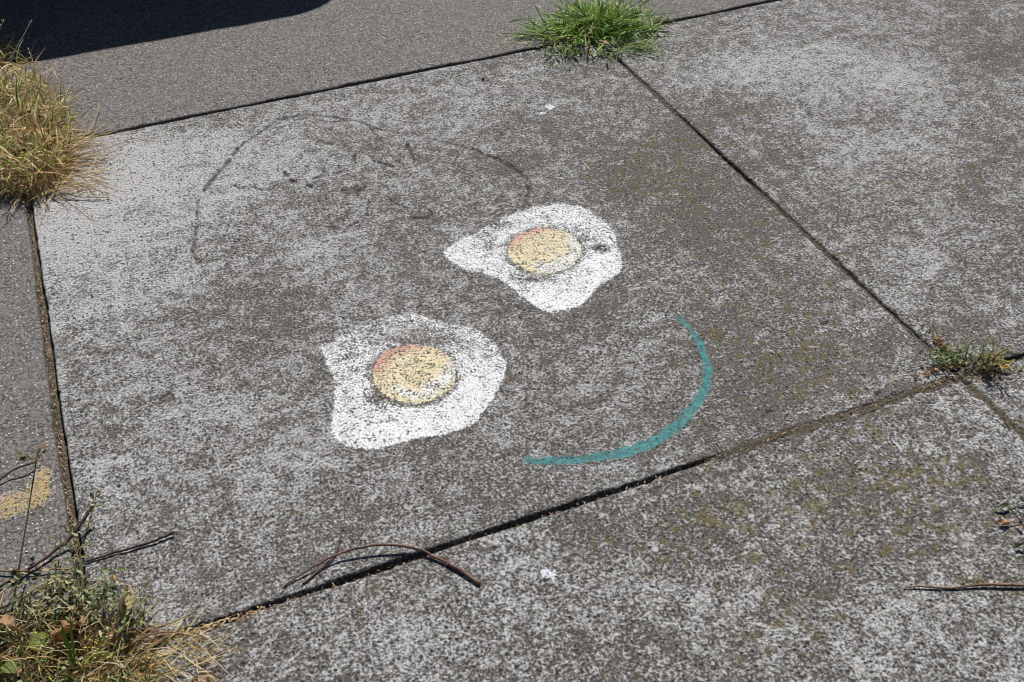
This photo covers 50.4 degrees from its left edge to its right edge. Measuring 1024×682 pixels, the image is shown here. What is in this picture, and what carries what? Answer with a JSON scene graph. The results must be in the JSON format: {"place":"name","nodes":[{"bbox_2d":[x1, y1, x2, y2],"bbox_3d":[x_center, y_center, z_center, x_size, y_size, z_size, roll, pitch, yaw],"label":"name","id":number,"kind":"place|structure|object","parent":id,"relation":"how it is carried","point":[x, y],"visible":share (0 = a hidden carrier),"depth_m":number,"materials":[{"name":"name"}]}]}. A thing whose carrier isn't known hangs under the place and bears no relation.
{"place":"outdoors","nodes":[
{"label":"outdoors","id":0,"kind":"place"},
{"bbox_2d":[0,155,94,681],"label":"pavement","id":1,"kind":"structure","parent":0,"point":[25,387],"depth_m":2.03,"materials":[{"name":"concrete"}]},
{"bbox_2d":[0,462,34,479],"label":"twig","id":2,"kind":"object","parent":1,"relation":"on","point":[9,472],"visible":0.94,"depth_m":1.90,"materials":[{"name":"brown wood"}]},
{"bbox_2d":[0,587,43,608],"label":"twig","id":3,"kind":"object","parent":1,"relation":"on","point":[5,605],"visible":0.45,"depth_m":1.69,"materials":[{"name":"brown wood"}]},
{"bbox_2d":[0,463,56,522],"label":"paint patch","id":4,"kind":"object","parent":1,"relation":"on","point":[14,503],"visible":0.96,"depth_m":1.87,"materials":[{"name":"yellow paint"}]},
{"bbox_2d":[0,568,74,571],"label":"twig","id":5,"kind":"object","parent":1,"relation":"on","point":[31,570],"visible":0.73,"depth_m":1.74,"materials":[{"name":"brown wood"}]},
{"bbox_2d":[0,501,96,587],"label":"twig","id":6,"kind":"object","parent":1,"relation":"on","point":[78,526],"visible":0.85,"depth_m":1.78,"materials":[{"name":"brown wood"}]},
{"bbox_2d":[33,575,71,596],"bbox_3d":[-0.725,0.385,1.718,0.063,0.020,0.016,-24,46,-24],"label":"dead leaf","id":7,"kind":"object","parent":1,"relation":"on","point":[64,578],"visible":0.44,"depth_m":1.72,"materials":[{"name":"brown plant"}]},
{"bbox_2d":[0,0,782,155],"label":"pavement","id":8,"kind":"structure","parent":0,"point":[140,64],"depth_m":3.17,"materials":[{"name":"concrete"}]},
{"bbox_2d":[0,20,134,220],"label":"grass tuft","id":9,"kind":"object","parent":8,"relation":"on","point":[30,181],"visible":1,"depth_m":2.71,"materials":[{"name":"green plant"}]},
{"bbox_2d":[502,33,542,35],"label":"twig","id":10,"kind":"object","parent":8,"relation":"on","point":[523,34],"visible":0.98,"depth_m":3.18,"materials":[{"name":"plant"}]},
{"bbox_2d":[497,0,681,67],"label":"grass tuft","id":11,"kind":"object","parent":8,"relation":"on","point":[589,21],"visible":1,"depth_m":3.19,"materials":[{"name":"green plant"}]},
{"bbox_2d":[26,39,953,654],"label":"pavement","id":12,"kind":"structure","parent":0,"point":[234,267],"depth_m":2.22,"materials":[{"name":"concrete"}]},
{"bbox_2d":[67,442,75,453],"bbox_3d":[-0.792,0.192,1.960,0.016,0.005,0.033,-16,43,-16],"label":"paint patch","id":13,"kind":"object","parent":12,"relation":"on","point":[71,447],"visible":1,"depth_m":1.96,"materials":[{"name":"white paint"}]},
{"bbox_2d":[86,531,174,561],"bbox_3d":[-0.623,0.336,1.779,0.143,0.008,0.009,-16,43,-16],"label":"twig","id":14,"kind":"object","parent":12,"relation":"on","point":[143,544],"visible":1,"depth_m":1.78,"materials":[{"name":"brown wood"}]},
{"bbox_2d":[302,495,344,583],"bbox_3d":[-0.294,0.326,1.787,0.033,0.005,0.188,9,42,11],"label":"twig","id":15,"kind":"object","parent":12,"relation":"on","point":[311,576],"visible":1,"depth_m":1.76,"materials":[{"name":"wood"}]},
{"bbox_2d":[318,311,508,450],"bbox_3d":[-0.197,0.062,2.099,0.375,0.006,0.379,-16,43,-16],"label":"painted egg","id":16,"kind":"object","parent":12,"relation":"on","point":[427,367],"visible":1,"depth_m":2.08,"materials":[{"name":"paint"}]},
{"bbox_2d":[4,28,1012,671],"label":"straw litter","id":17,"kind":"object","parent":12,"relation":"on","point":[456,356],"visible":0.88,"depth_m":2.02,"materials":[{"name":"beige plant"}]},
{"bbox_2d":[441,201,624,313],"bbox_3d":[0.081,-0.204,2.402,0.367,0.006,0.370,28,49,30],"label":"painted egg","id":18,"kind":"object","parent":12,"relation":"on","point":[546,248],"visible":1,"depth_m":2.38,"materials":[{"name":"paint"}]},
{"bbox_2d":[535,104,556,114],"bbox_3d":[0.092,-0.608,2.869,0.043,0.001,0.071,16,43,18],"label":"bird dropping","id":19,"kind":"object","parent":12,"relation":"on","point":[549,107],"visible":1,"depth_m":2.88,"materials":[{"name":"white"}]},
{"bbox_2d":[523,315,713,466],"bbox_3d":[0.248,0.115,2.026,0.188,0.001,0.518,27,48,28],"label":"painted curve","id":20,"kind":"object","parent":12,"relation":"on","point":[685,416],"visible":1,"depth_m":1.96,"materials":[{"name":"teal paint"}]},
{"bbox_2d":[33,356,1023,679],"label":"soil","id":21,"kind":"structure","parent":0,"point":[813,426],"depth_m":1.99,"materials":[{"name":"brown soil"}]},
{"bbox_2d":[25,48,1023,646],"bbox_3d":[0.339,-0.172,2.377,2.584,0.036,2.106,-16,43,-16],"label":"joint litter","id":22,"kind":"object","parent":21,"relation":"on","point":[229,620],"visible":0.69,"depth_m":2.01,"materials":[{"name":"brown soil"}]},
{"bbox_2d":[103,381,1023,681],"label":"pavement","id":23,"kind":"structure","parent":0,"point":[859,533],"depth_m":1.71,"materials":[{"name":"concrete"}]},
{"bbox_2d":[136,631,191,640],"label":"twig","id":24,"kind":"object","parent":23,"relation":"on","point":[164,632],"visible":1,"depth_m":1.64,"materials":[{"name":"brown plant"}]},
{"bbox_2d":[189,672,220,681],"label":"dead leaf","id":25,"kind":"object","parent":23,"relation":"on","point":[204,677],"visible":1,"depth_m":1.59,"materials":[{"name":"beige plant"}]},
{"bbox_2d":[284,543,480,586],"bbox_3d":[-0.204,0.357,1.742,0.312,0.017,0.075,-1,41,0],"label":"twig","id":26,"kind":"object","parent":23,"relation":"on","point":[464,573],"visible":1,"depth_m":1.75,"materials":[{"name":"brown wood"}]},
{"bbox_2d":[540,568,560,584],"bbox_3d":[0.062,0.375,1.731,0.025,0.001,0.037,-16,43,-16],"label":"bird dropping","id":27,"kind":"object","parent":23,"relation":"on","point":[547,573],"visible":1,"depth_m":1.73,"materials":[{"name":"white"}]},
{"bbox_2d":[903,581,1023,588],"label":"twig","id":28,"kind":"object","parent":23,"relation":"on","point":[996,584],"visible":1,"depth_m":1.70,"materials":[{"name":"brown wood"}]},
{"bbox_2d":[995,497,1023,517],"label":"leaf scrap","id":29,"kind":"object","parent":23,"relation":"on","point":[1003,505],"visible":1,"depth_m":1.82,"materials":[{"name":"green plant"}]},
{"bbox_2d":[997,515,1023,528],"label":"leaf scrap","id":30,"kind":"object","parent":23,"relation":"on","point":[1000,521],"visible":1,"depth_m":1.79,"materials":[{"name":"brown plant"}]},
{"bbox_2d":[1014,542,1023,547],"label":"leaf scrap","id":31,"kind":"object","parent":23,"relation":"on","point":[1018,544],"visible":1,"depth_m":1.76,"materials":[{"name":"green plant"}]},
{"bbox_2d":[598,0,1023,373],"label":"pavement","id":32,"kind":"structure","parent":0,"point":[881,105],"depth_m":2.77,"materials":[{"name":"concrete"}]},
{"bbox_2d":[640,31,668,34],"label":"twig","id":33,"kind":"object","parent":32,"relation":"on","point":[653,32],"visible":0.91,"depth_m":3.19,"materials":[{"name":"plant"}]},
{"bbox_2d":[893,311,1023,383],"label":"weed","id":34,"kind":"object","parent":32,"relation":"on","point":[947,353],"visible":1,"depth_m":2.08,"materials":[{"name":"green plant"}]},
{"bbox_2d":[966,358,1023,427],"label":"pavement","id":35,"kind":"structure","parent":0,"point":[1007,393],"depth_m":2.04,"materials":[{"name":"concrete"}]},
{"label":"pavement","id":36,"kind":"structure","parent":0,"visible":0},
{"bbox_2d":[0,487,255,681],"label":"weed patch","id":37,"kind":"object","parent":36,"relation":"on","point":[39,640],"visible":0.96,"depth_m":1.62,"materials":[{"name":"green plant"}]},
{"bbox_2d":[0,614,28,635],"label":"dead leaf","id":38,"kind":"object","parent":37,"relation":"on","point":[8,620],"visible":0.96,"depth_m":1.62,"materials":[{"name":"brown plant"}]},
{"bbox_2d":[10,444,47,615],"bbox_3d":[-0.778,0.288,1.715,0.050,0.153,0.234,5,41,7],"label":"flower stalk","id":39,"kind":"object","parent":37,"relation":"on","point":[22,454],"visible":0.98,"depth_m":1.73,"materials":[{"name":"green plant"}]},
{"bbox_2d":[47,615,85,655],"bbox_3d":[-0.667,0.427,1.615,0.070,0.034,0.030,-32,49,-31],"label":"dead leaf","id":40,"kind":"object","parent":37,"relation":"on","point":[56,634],"visible":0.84,"depth_m":1.61,"materials":[{"name":"brown plant"}]},
{"bbox_2d":[104,631,142,647],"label":"dead leaf","id":41,"kind":"object","parent":37,"relation":"on","point":[133,635],"visible":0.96,"depth_m":1.62,"materials":[{"name":"brown plant"}]},
{"bbox_2d":[118,587,136,628],"bbox_3d":[-0.583,0.403,1.648,0.027,0.046,0.078,-6,41,-6],"label":"dead leaf","id":42,"kind":"object","parent":37,"relation":"on","point":[123,603],"visible":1,"depth_m":1.65,"materials":[{"name":"plant"}]},
{"bbox_2d":[135,633,172,655],"bbox_3d":[-0.540,0.457,1.637,0.077,0.017,0.011,-32,50,-31],"label":"dead leaf","id":43,"kind":"object","parent":37,"relation":"on","point":[160,637],"visible":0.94,"depth_m":1.64,"materials":[{"name":"brown plant"}]},
{"label":"ground","id":44,"kind":"structure","parent":0,"visible":0},
{"bbox_2d":[22,161,91,657],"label":"soil","id":45,"kind":"structure","parent":44,"relation":"on","point":[69,483],"depth_m":2.06,"materials":[{"name":"brown soil"}]},
{"bbox_2d":[599,44,1023,441],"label":"soil","id":46,"kind":"structure","parent":44,"relation":"on","point":[1012,426],"depth_m":2.31,"materials":[{"name":"brown soil"}]}
]}

